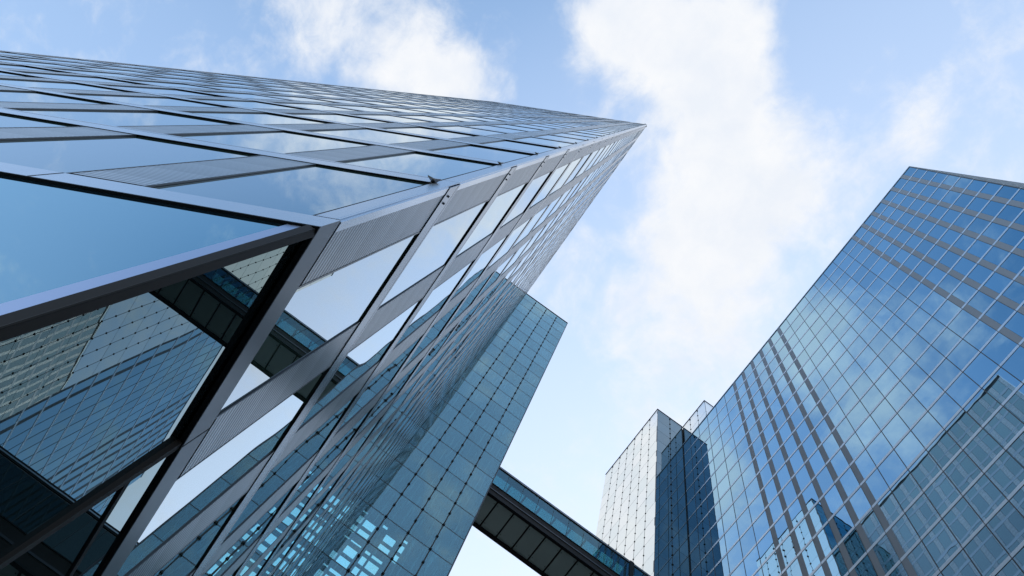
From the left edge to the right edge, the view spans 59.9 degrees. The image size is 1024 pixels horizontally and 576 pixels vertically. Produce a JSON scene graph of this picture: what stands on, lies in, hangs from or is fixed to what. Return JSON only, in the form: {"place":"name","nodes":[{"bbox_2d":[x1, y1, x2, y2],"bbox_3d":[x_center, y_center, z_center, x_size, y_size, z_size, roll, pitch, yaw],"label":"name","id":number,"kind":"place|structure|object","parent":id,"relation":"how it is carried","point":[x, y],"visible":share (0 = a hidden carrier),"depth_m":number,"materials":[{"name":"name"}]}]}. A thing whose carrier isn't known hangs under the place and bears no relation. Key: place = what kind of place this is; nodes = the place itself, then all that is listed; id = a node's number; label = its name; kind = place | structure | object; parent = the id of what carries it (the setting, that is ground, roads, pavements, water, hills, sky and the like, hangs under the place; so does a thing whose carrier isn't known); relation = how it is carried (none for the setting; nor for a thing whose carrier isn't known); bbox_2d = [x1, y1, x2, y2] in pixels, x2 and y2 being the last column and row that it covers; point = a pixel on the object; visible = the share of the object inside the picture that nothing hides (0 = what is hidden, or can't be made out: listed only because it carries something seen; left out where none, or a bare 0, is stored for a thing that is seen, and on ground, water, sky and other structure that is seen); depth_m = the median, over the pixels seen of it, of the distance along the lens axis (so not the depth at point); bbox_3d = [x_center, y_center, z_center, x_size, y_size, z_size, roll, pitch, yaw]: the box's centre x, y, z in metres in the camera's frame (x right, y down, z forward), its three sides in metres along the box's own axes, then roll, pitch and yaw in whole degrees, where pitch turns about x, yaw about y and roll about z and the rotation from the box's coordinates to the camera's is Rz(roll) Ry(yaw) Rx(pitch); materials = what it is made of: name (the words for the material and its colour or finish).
{"place":"outdoors","nodes":[
{"label":"outdoors","id":0,"kind":"place"},
{"bbox_2d":[0,0,1023,575],"label":"sky","id":1,"kind":"structure","parent":0,"point":[774,130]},
{"label":"ground","id":2,"kind":"structure","parent":0,"visible":0},
{"bbox_2d":[0,50,646,575],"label":"glass tower","id":3,"kind":"structure","parent":2,"relation":"on","point":[248,324],"depth_m":8.02,"materials":[{"name":"grey metal"}]},
{"bbox_2d":[0,489,119,575],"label":"lobby window","id":4,"kind":"structure","parent":3,"relation":"in","point":[56,555],"depth_m":5.18,"materials":[{"name":"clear glass"}]},
{"bbox_2d":[0,79,127,91],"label":"window","id":5,"kind":"structure","parent":3,"relation":"in","point":[38,84],"depth_m":16.19,"materials":[{"name":"blue glass"}]},
{"bbox_2d":[21,72,143,84],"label":"window","id":6,"kind":"structure","parent":3,"relation":"in","point":[67,77],"depth_m":20.08,"materials":[{"name":"blue glass"}]},
{"bbox_2d":[73,452,173,575],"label":"lobby window","id":7,"kind":"structure","parent":3,"relation":"in","point":[139,487],"depth_m":5.95,"materials":[{"name":"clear glass"}]},
{"bbox_2d":[13,109,237,125],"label":"window","id":8,"kind":"structure","parent":3,"relation":"in","point":[114,118],"depth_m":11.59,"materials":[{"name":"blue glass"}]},
{"bbox_2d":[0,137,253,172],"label":"window","id":9,"kind":"structure","parent":3,"relation":"in","point":[82,154],"depth_m":7.76,"materials":[{"name":"blue glass"}]},
{"bbox_2d":[0,175,285,303],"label":"lobby window","id":10,"kind":"structure","parent":3,"relation":"in","point":[52,236],"depth_m":4.68,"materials":[{"name":"blue glass"}]},
{"bbox_2d":[0,241,300,558],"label":"lobby window","id":11,"kind":"structure","parent":3,"relation":"in","point":[86,399],"depth_m":4.39,"materials":[{"name":"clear glass"}]},
{"bbox_2d":[74,94,229,107],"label":"window","id":12,"kind":"structure","parent":3,"relation":"in","point":[152,101],"depth_m":15.75,"materials":[{"name":"blue glass"}]},
{"bbox_2d":[105,85,220,96],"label":"window","id":13,"kind":"structure","parent":3,"relation":"in","point":[152,90],"depth_m":19.78,"materials":[{"name":"blue glass"}]},
{"bbox_2d":[116,370,326,575],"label":"window","id":14,"kind":"structure","parent":3,"relation":"in","point":[199,487],"depth_m":7.91,"materials":[{"name":"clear glass"}]},
{"bbox_2d":[203,484,295,575],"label":"window","id":15,"kind":"structure","parent":3,"relation":"in","point":[258,528],"depth_m":13.19,"materials":[{"name":"blue glass"}]},
{"bbox_2d":[195,99,305,109],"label":"window","id":16,"kind":"structure","parent":3,"relation":"in","point":[247,104],"depth_m":19.54,"materials":[{"name":"blue glass"}]},
{"bbox_2d":[188,112,325,123],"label":"window","id":17,"kind":"structure","parent":3,"relation":"in","point":[260,118],"depth_m":15.47,"materials":[{"name":"blue glass"}]},
{"bbox_2d":[177,132,370,152],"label":"window","id":18,"kind":"structure","parent":3,"relation":"in","point":[280,142],"depth_m":11.36,"materials":[{"name":"blue glass"}]},
{"bbox_2d":[239,477,324,575],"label":"window","id":19,"kind":"structure","parent":3,"relation":"in","point":[291,517],"depth_m":16.97,"materials":[{"name":"blue glass"}]},
{"bbox_2d":[155,166,425,214],"bbox_3d":[-1.710,-0.876,7.672,1.191,3.120,0.022,10,-78,8],"label":"window","id":20,"kind":"structure","parent":3,"relation":"in","point":[312,190],"depth_m":7.27,"materials":[{"name":"blue glass"}]},
{"bbox_2d":[224,394,356,539],"bbox_3d":[-3.004,2.384,12.371,0.021,3.305,1.206,36,-76,2],"label":"window","id":21,"kind":"structure","parent":3,"relation":"in","point":[286,468],"depth_m":12.15,"materials":[{"name":"blue glass"}]},
{"bbox_2d":[272,471,343,558],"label":"window","id":22,"kind":"structure","parent":3,"relation":"in","point":[321,499],"depth_m":21.11,"materials":[{"name":"blue glass"}]},
{"bbox_2d":[219,234,416,412],"bbox_3d":[-1.568,0.169,7.846,0.021,3.120,1.146,36,-76,2],"label":"window","id":23,"kind":"structure","parent":3,"relation":"in","point":[322,309],"depth_m":7.42,"materials":[{"name":"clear glass"}]},
{"bbox_2d":[0,56,644,575],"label":"window panes","id":24,"kind":"structure","parent":3,"relation":"in","point":[189,558],"depth_m":41.30,"materials":[{"name":"blue glass"}]},
{"bbox_2d":[281,410,370,513],"bbox_3d":[-3.405,3.142,16.537,0.020,3.305,1.206,36,-76,2],"label":"window","id":25,"kind":"structure","parent":3,"relation":"in","point":[342,443],"depth_m":16.42,"materials":[{"name":"blue glass"}]},
{"bbox_2d":[292,114,390,122],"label":"window","id":26,"kind":"structure","parent":3,"relation":"in","point":[332,117],"depth_m":19.32,"materials":[{"name":"blue glass"}]},
{"bbox_2d":[314,418,380,497],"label":"window","id":27,"kind":"structure","parent":3,"relation":"in","point":[357,446],"depth_m":20.69,"materials":[{"name":"blue glass"}]},
{"bbox_2d":[298,300,420,428],"bbox_3d":[-1.967,0.920,11.915,0.021,3.305,1.206,36,-76,2],"label":"window","id":28,"kind":"structure","parent":3,"relation":"in","point":[368,353],"depth_m":11.68,"materials":[{"name":"blue glass"}]},
{"bbox_2d":[309,129,435,143],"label":"window","id":29,"kind":"structure","parent":3,"relation":"in","point":[378,136],"depth_m":15.21,"materials":[{"name":"blue glass"}]},
{"bbox_2d":[336,335,422,432],"bbox_3d":[-2.367,1.680,16.081,0.024,3.305,1.206,36,-76,2],"label":"window","id":30,"kind":"structure","parent":3,"relation":"in","point":[379,382],"depth_m":15.99,"materials":[{"name":"blue glass"}]},
{"bbox_2d":[358,359,421,433],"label":"window","id":31,"kind":"structure","parent":3,"relation":"in","point":[395,390],"depth_m":20.22,"materials":[{"name":"blue glass"}]},
{"bbox_2d":[342,153,494,179],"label":"window","id":32,"kind":"structure","parent":3,"relation":"in","point":[421,164],"depth_m":11.07,"materials":[{"name":"blue glass"}]},
{"bbox_2d":[382,127,473,138],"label":"window","id":33,"kind":"structure","parent":3,"relation":"in","point":[419,130],"depth_m":18.94,"materials":[{"name":"blue glass"}]},
{"bbox_2d":[403,300,462,368],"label":"window","id":34,"kind":"structure","parent":3,"relation":"in","point":[437,328],"depth_m":19.74,"materials":[{"name":"blue glass"}]},
{"bbox_2d":[394,261,472,347],"bbox_3d":[-1.331,0.216,15.626,0.021,3.305,1.206,36,-76,2],"label":"window","id":35,"kind":"structure","parent":3,"relation":"in","point":[439,296],"depth_m":15.50,"materials":[{"name":"blue glass"}]},
{"bbox_2d":[380,201,487,306],"bbox_3d":[-0.948,-0.519,11.467,0.021,3.305,1.146,36,-76,2],"label":"window","id":36,"kind":"structure","parent":3,"relation":"in","point":[442,240],"depth_m":11.22,"materials":[{"name":"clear glass"}]},
{"bbox_2d":[452,235,507,297],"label":"window","id":37,"kind":"structure","parent":3,"relation":"in","point":[486,257],"depth_m":19.31,"materials":[{"name":"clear glass"}]},
{"bbox_2d":[431,145,530,162],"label":"window","id":38,"kind":"structure","parent":3,"relation":"in","point":[504,156],"depth_m":14.89,"materials":[{"name":"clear glass"}]},
{"bbox_2d":[457,183,526,255],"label":"window","id":39,"kind":"structure","parent":3,"relation":"in","point":[501,205],"depth_m":15.03,"materials":[{"name":"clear glass"}]},
{"bbox_2d":[484,141,556,152],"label":"window","id":40,"kind":"structure","parent":3,"relation":"in","point":[506,144],"depth_m":18.71,"materials":[{"name":"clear glass"}]},
{"bbox_2d":[501,172,550,226],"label":"window","id":41,"kind":"structure","parent":3,"relation":"in","point":[536,184],"depth_m":18.81,"materials":[{"name":"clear glass"}]},
{"bbox_2d":[531,164,568,206],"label":"window","id":42,"kind":"structure","parent":3,"relation":"in","point":[558,172],"depth_m":22.60,"materials":[{"name":"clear glass"}]},
{"bbox_2d":[304,294,567,575],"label":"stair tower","id":43,"kind":"structure","parent":2,"relation":"on","point":[424,498],"depth_m":68.29,"materials":[{"name":"blue glass"}]},
{"bbox_2d":[472,467,649,575],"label":"footbridge","id":44,"kind":"object","parent":43,"relation":"attached to","point":[520,531],"visible":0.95,"depth_m":71.41,"materials":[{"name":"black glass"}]},
{"bbox_2d":[593,400,712,575],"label":"skyscraper","id":45,"kind":"structure","parent":2,"relation":"on","point":[643,521],"depth_m":97.21,"materials":[{"name":"glass"}]},
{"bbox_2d":[683,166,1023,575],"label":"glass tower","id":46,"kind":"structure","parent":2,"relation":"on","point":[864,416],"depth_m":68.69,"materials":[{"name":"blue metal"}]},
{"bbox_2d":[757,531,774,563],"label":"window","id":47,"kind":"structure","parent":46,"relation":"in","point":[766,547],"depth_m":68.97,"materials":[{"name":"blue glass"}]},
{"bbox_2d":[802,541,819,574],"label":"window","id":48,"kind":"structure","parent":46,"relation":"in","point":[810,555],"depth_m":61.06,"materials":[{"name":"blue glass"}]},
{"bbox_2d":[817,523,836,556],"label":"window","id":49,"kind":"structure","parent":46,"relation":"in","point":[827,540],"depth_m":60.65,"materials":[{"name":"blue glass"}]},
{"bbox_2d":[827,548,847,575],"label":"window","id":50,"kind":"structure","parent":46,"relation":"in","point":[837,566],"depth_m":57.31,"materials":[{"name":"blue glass"}]},
{"bbox_2d":[833,505,853,537],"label":"window","id":51,"kind":"structure","parent":46,"relation":"in","point":[842,519],"depth_m":60.23,"materials":[{"name":"blue glass"}]},
{"bbox_2d":[683,167,1023,575],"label":"window panes","id":52,"kind":"structure","parent":46,"relation":"in","point":[961,565],"depth_m":83.49,"materials":[{"name":"blue glass"}]},
{"bbox_2d":[843,529,865,564],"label":"window","id":53,"kind":"structure","parent":46,"relation":"in","point":[854,546],"depth_m":56.73,"materials":[{"name":"blue glass"}]},
{"bbox_2d":[846,401,867,429],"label":"window","id":54,"kind":"structure","parent":46,"relation":"in","point":[858,413],"depth_m":69.53,"materials":[{"name":"blue glass"}]},
{"bbox_2d":[849,487,870,518],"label":"window","id":55,"kind":"structure","parent":46,"relation":"in","point":[860,504],"depth_m":59.80,"materials":[{"name":"blue glass"}]},
{"bbox_2d":[856,416,879,445],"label":"window","id":56,"kind":"structure","parent":46,"relation":"in","point":[868,429],"depth_m":66.02,"materials":[{"name":"blue glass"}]},
{"bbox_2d":[860,385,882,412],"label":"window","id":57,"kind":"structure","parent":46,"relation":"in","point":[873,396],"depth_m":69.11,"materials":[{"name":"blue glass"}]},
{"bbox_2d":[860,509,883,544],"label":"window","id":58,"kind":"structure","parent":46,"relation":"in","point":[871,525],"depth_m":56.32,"materials":[{"name":"blue glass"}]},
{"bbox_2d":[865,469,887,500],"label":"window","id":59,"kind":"structure","parent":46,"relation":"in","point":[876,484],"depth_m":59.39,"materials":[{"name":"blue glass"}]},
{"bbox_2d":[866,432,891,464],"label":"window","id":60,"kind":"structure","parent":46,"relation":"in","point":[880,446],"depth_m":62.52,"materials":[{"name":"blue glass"}]},
{"bbox_2d":[871,399,894,428],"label":"window","id":61,"kind":"structure","parent":46,"relation":"in","point":[884,411],"depth_m":65.60,"materials":[{"name":"blue glass"}]},
{"bbox_2d":[873,535,898,573],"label":"window","id":62,"kind":"structure","parent":46,"relation":"in","point":[884,551],"depth_m":52.82,"materials":[{"name":"blue glass"}]},
{"bbox_2d":[875,368,898,395],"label":"window","id":63,"kind":"structure","parent":46,"relation":"in","point":[888,379],"depth_m":68.68,"materials":[{"name":"blue glass"}]},
{"bbox_2d":[878,490,902,524],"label":"window","id":64,"kind":"structure","parent":46,"relation":"in","point":[888,504],"depth_m":55.88,"materials":[{"name":"blue glass"}]},
{"bbox_2d":[878,450,905,485],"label":"window","id":65,"kind":"structure","parent":46,"relation":"in","point":[892,466],"depth_m":59.02,"materials":[{"name":"blue glass"}]},
{"bbox_2d":[882,414,908,446],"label":"window","id":66,"kind":"structure","parent":46,"relation":"in","point":[896,428],"depth_m":62.09,"materials":[{"name":"blue glass"}]},
{"bbox_2d":[886,382,910,410],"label":"window","id":67,"kind":"structure","parent":46,"relation":"in","point":[900,393],"depth_m":65.18,"materials":[{"name":"blue glass"}]},
{"bbox_2d":[889,352,912,378],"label":"window","id":68,"kind":"structure","parent":46,"relation":"in","point":[902,362],"depth_m":68.26,"materials":[{"name":"blue glass"}]},
{"bbox_2d":[892,514,918,552],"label":"window","id":69,"kind":"structure","parent":46,"relation":"in","point":[906,535],"depth_m":52.38,"materials":[{"name":"blue glass"}]},
{"bbox_2d":[891,470,921,509],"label":"window","id":70,"kind":"structure","parent":46,"relation":"in","point":[906,489],"depth_m":55.52,"materials":[{"name":"blue glass"}]},
{"bbox_2d":[895,431,923,466],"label":"window","id":71,"kind":"structure","parent":46,"relation":"in","point":[909,447],"depth_m":58.60,"materials":[{"name":"blue glass"}]},
{"bbox_2d":[898,396,925,427],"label":"window","id":72,"kind":"structure","parent":46,"relation":"in","point":[912,410],"depth_m":61.67,"materials":[{"name":"blue glass"}]},
{"bbox_2d":[901,364,927,392],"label":"window","id":73,"kind":"structure","parent":46,"relation":"in","point":[914,377],"depth_m":64.74,"materials":[{"name":"blue glass"}]},
{"bbox_2d":[903,334,928,360],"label":"window","id":74,"kind":"structure","parent":46,"relation":"in","point":[917,345],"depth_m":67.85,"materials":[{"name":"blue glass"}]},
{"bbox_2d":[907,541,937,575],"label":"window","id":75,"kind":"structure","parent":46,"relation":"in","point":[920,559],"depth_m":49.03,"materials":[{"name":"blue glass"}]},
{"bbox_2d":[906,493,939,536],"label":"window","id":76,"kind":"structure","parent":46,"relation":"in","point":[921,514],"depth_m":52.01,"materials":[{"name":"blue glass"}]},
{"bbox_2d":[909,451,940,489],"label":"window","id":77,"kind":"structure","parent":46,"relation":"in","point":[925,468],"depth_m":55.10,"materials":[{"name":"blue glass"}]},
{"bbox_2d":[911,412,941,446],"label":"window","id":78,"kind":"structure","parent":46,"relation":"in","point":[925,430],"depth_m":58.17,"materials":[{"name":"blue glass"}]},
{"bbox_2d":[914,377,942,408],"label":"window","id":79,"kind":"structure","parent":46,"relation":"in","point":[929,391],"depth_m":61.25,"materials":[{"name":"blue glass"}]},
{"bbox_2d":[916,346,943,374],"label":"window","id":80,"kind":"structure","parent":46,"relation":"in","point":[929,360],"depth_m":64.32,"materials":[{"name":"blue glass"}]},
{"bbox_2d":[918,317,944,342],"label":"window","id":81,"kind":"structure","parent":46,"relation":"in","point":[933,327],"depth_m":67.40,"materials":[{"name":"blue glass"}]},
{"bbox_2d":[922,520,959,567],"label":"window","id":82,"kind":"structure","parent":46,"relation":"in","point":[940,542],"depth_m":48.51,"materials":[{"name":"blue glass"}]},
{"bbox_2d":[925,473,959,514],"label":"window","id":83,"kind":"structure","parent":46,"relation":"in","point":[942,493],"depth_m":51.60,"materials":[{"name":"blue glass"}]},
{"bbox_2d":[926,430,959,467],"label":"window","id":84,"kind":"structure","parent":46,"relation":"in","point":[944,447],"depth_m":54.68,"materials":[{"name":"blue glass"}]},
{"bbox_2d":[929,393,960,426],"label":"window","id":85,"kind":"structure","parent":46,"relation":"in","point":[944,409],"depth_m":57.75,"materials":[{"name":"blue glass"}]},
{"bbox_2d":[930,359,959,389],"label":"window","id":86,"kind":"structure","parent":46,"relation":"in","point":[946,372],"depth_m":60.83,"materials":[{"name":"blue glass"}]},
{"bbox_2d":[932,328,959,355],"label":"window","id":87,"kind":"structure","parent":46,"relation":"in","point":[944,343],"depth_m":63.91,"materials":[{"name":"blue glass"}]},
{"bbox_2d":[933,300,960,325],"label":"window","id":88,"kind":"structure","parent":46,"relation":"in","point":[947,311],"depth_m":66.97,"materials":[{"name":"blue glass"}]},
{"bbox_2d":[944,451,980,492],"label":"window","id":89,"kind":"structure","parent":46,"relation":"in","point":[962,471],"depth_m":51.17,"materials":[{"name":"blue glass"}]},
{"bbox_2d":[945,410,979,446],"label":"window","id":90,"kind":"structure","parent":46,"relation":"in","point":[961,429],"depth_m":54.25,"materials":[{"name":"blue glass"}]},
{"bbox_2d":[946,373,978,406],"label":"window","id":91,"kind":"structure","parent":46,"relation":"in","point":[963,388],"depth_m":57.33,"materials":[{"name":"blue glass"}]},
{"bbox_2d":[947,340,977,369],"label":"window","id":92,"kind":"structure","parent":46,"relation":"in","point":[963,352],"depth_m":60.40,"materials":[{"name":"blue glass"}]},
{"bbox_2d":[948,309,976,336],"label":"window","id":93,"kind":"structure","parent":46,"relation":"in","point":[963,321],"depth_m":63.49,"materials":[{"name":"blue glass"}]},
{"bbox_2d":[943,497,982,544],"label":"window","id":94,"kind":"structure","parent":46,"relation":"in","point":[961,519],"depth_m":48.09,"materials":[{"name":"blue glass"}]},
{"bbox_2d":[963,320,995,349],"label":"window","id":95,"kind":"structure","parent":46,"relation":"in","point":[981,332],"depth_m":59.99,"materials":[{"name":"blue glass"}]},
{"bbox_2d":[964,353,997,385],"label":"window","id":96,"kind":"structure","parent":46,"relation":"in","point":[981,368],"depth_m":56.90,"materials":[{"name":"blue glass"}]},
{"bbox_2d":[964,389,999,425],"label":"window","id":97,"kind":"structure","parent":46,"relation":"in","point":[982,406],"depth_m":53.84,"materials":[{"name":"blue glass"}]},
{"bbox_2d":[964,429,1002,470],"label":"window","id":98,"kind":"structure","parent":46,"relation":"in","point":[983,448],"depth_m":50.74,"materials":[{"name":"blue glass"}]},
{"bbox_2d":[964,475,1005,520],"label":"window","id":99,"kind":"structure","parent":46,"relation":"in","point":[984,497],"depth_m":47.67,"materials":[{"name":"blue glass"}]},
{"bbox_2d":[964,526,1008,575],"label":"window","id":100,"kind":"structure","parent":46,"relation":"in","point":[984,550],"depth_m":44.59,"materials":[{"name":"blue glass"}]},
{"bbox_2d":[984,272,1010,293],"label":"window","id":101,"kind":"structure","parent":46,"relation":"in","point":[997,282],"depth_m":62.59,"materials":[{"name":"blue glass"}]},
{"bbox_2d":[981,332,1017,364],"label":"window","id":102,"kind":"structure","parent":46,"relation":"in","point":[1000,346],"depth_m":56.49,"materials":[{"name":"blue glass"}]},
{"bbox_2d":[985,301,1014,324],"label":"window","id":103,"kind":"structure","parent":46,"relation":"in","point":[999,312],"depth_m":59.51,"materials":[{"name":"blue glass"}]},
{"bbox_2d":[983,368,1020,403],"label":"window","id":104,"kind":"structure","parent":46,"relation":"in","point":[1002,384],"depth_m":53.41,"materials":[{"name":"blue glass"}]},
{"bbox_2d":[984,407,1023,447],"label":"window","id":105,"kind":"structure","parent":46,"relation":"in","point":[1003,426],"depth_m":50.31,"materials":[{"name":"blue glass"}]},
{"bbox_2d":[985,451,1023,496],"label":"window","id":106,"kind":"structure","parent":46,"relation":"in","point":[1005,473],"depth_m":47.28,"materials":[{"name":"blue glass"}]},
{"bbox_2d":[987,501,1023,553],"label":"window","id":107,"kind":"structure","parent":46,"relation":"in","point":[1007,525],"depth_m":44.29,"materials":[{"name":"blue glass"}]},
{"bbox_2d":[1002,346,1023,380],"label":"window","id":108,"kind":"structure","parent":46,"relation":"in","point":[1014,365],"depth_m":53.57,"materials":[{"name":"blue glass"}]},
{"bbox_2d":[1002,281,1023,303],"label":"window","id":109,"kind":"structure","parent":46,"relation":"in","point":[1015,292],"depth_m":59.35,"materials":[{"name":"blue glass"}]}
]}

